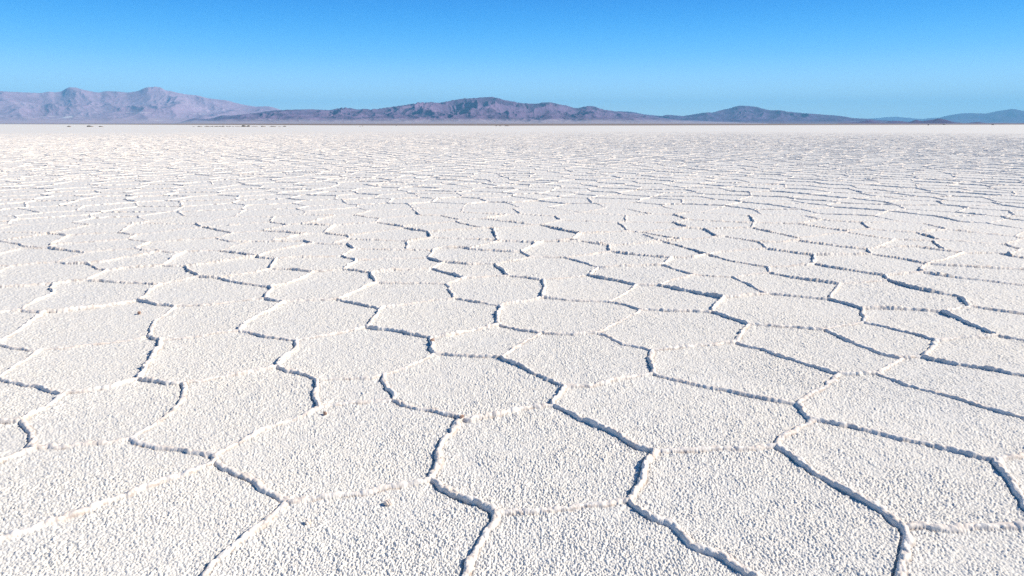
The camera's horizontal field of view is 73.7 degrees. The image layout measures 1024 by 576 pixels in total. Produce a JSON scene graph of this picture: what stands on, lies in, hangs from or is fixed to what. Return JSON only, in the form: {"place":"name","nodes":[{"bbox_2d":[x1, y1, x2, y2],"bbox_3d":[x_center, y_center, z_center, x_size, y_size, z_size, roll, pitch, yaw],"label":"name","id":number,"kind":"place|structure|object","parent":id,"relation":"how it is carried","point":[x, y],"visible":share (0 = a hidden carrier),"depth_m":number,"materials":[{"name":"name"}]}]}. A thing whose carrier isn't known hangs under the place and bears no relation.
{"place":"outdoors","nodes":[
{"label":"outdoors","id":0,"kind":"place"},
{"bbox_2d":[0,87,279,123],"bbox_3d":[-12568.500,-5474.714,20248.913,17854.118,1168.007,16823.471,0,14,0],"label":"mountains","id":1,"kind":"structure","parent":0,"point":[146,105],"depth_m":19400.70,"materials":[{"name":"grey stone"}]},
{"bbox_2d":[167,97,767,123],"bbox_3d":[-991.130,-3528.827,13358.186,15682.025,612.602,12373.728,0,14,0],"label":"mountains","id":2,"kind":"structure","parent":0,"point":[487,110],"depth_m":12099.07,"materials":[{"name":"stone"}]},
{"bbox_2d":[0,124,1023,575],"bbox_3d":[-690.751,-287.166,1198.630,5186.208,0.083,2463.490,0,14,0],"label":"salt flat","id":3,"kind":"structure","parent":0,"point":[648,386],"depth_m":4.59,"materials":[{"name":"white"}]},
{"bbox_2d":[384,499,392,505],"bbox_3d":[-0.535,0.921,2.944,0.036,0.024,0.028,-5,14,-20],"label":"salt lump","id":4,"kind":"object","parent":3,"relation":"on","point":[387,502],"visible":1,"depth_m":2.94,"materials":[{"name":"white"}]},
{"bbox_2d":[0,130,1023,228],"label":"salt ridges","id":5,"kind":"object","parent":3,"relation":"on","point":[531,155],"visible":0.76,"depth_m":29.88,"materials":[{"name":"white"}]},
{"bbox_2d":[0,0,1023,118],"label":"sky","id":6,"kind":"structure","parent":0,"point":[866,59],"materials":[{"name":"blue"}]},
{"bbox_2d":[104,124,1023,125],"bbox_3d":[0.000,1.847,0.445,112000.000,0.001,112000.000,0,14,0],"label":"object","id":7,"kind":"structure","parent":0,"point":[550,124],"depth_m":1362.13,"materials":[{"name":"soil"}]},
{"bbox_2d":[617,106,888,123],"bbox_3d":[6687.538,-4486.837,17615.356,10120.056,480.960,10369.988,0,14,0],"label":"mountains","id":8,"kind":"structure","parent":0,"point":[745,114],"depth_m":16809.07,"materials":[{"name":"stone"}]},
{"bbox_2d":[872,117,920,121],"bbox_3d":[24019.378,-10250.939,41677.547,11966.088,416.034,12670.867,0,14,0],"label":"mountains","id":9,"kind":"structure","parent":0,"point":[904,119],"depth_m":41624.57,"materials":[{"name":"blue stone"}]},
{"bbox_2d":[836,119,1023,123],"bbox_3d":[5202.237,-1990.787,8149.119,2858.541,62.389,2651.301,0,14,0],"label":"hills","id":10,"kind":"structure","parent":0,"point":[939,121],"depth_m":7834.44,"materials":[{"name":"stone"}]},
{"bbox_2d":[919,109,1023,122],"bbox_3d":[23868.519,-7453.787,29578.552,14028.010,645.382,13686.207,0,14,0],"label":"mountains","id":11,"kind":"structure","parent":0,"point":[1010,116],"depth_m":30059.59,"materials":[{"name":"blue stone"}]}
]}

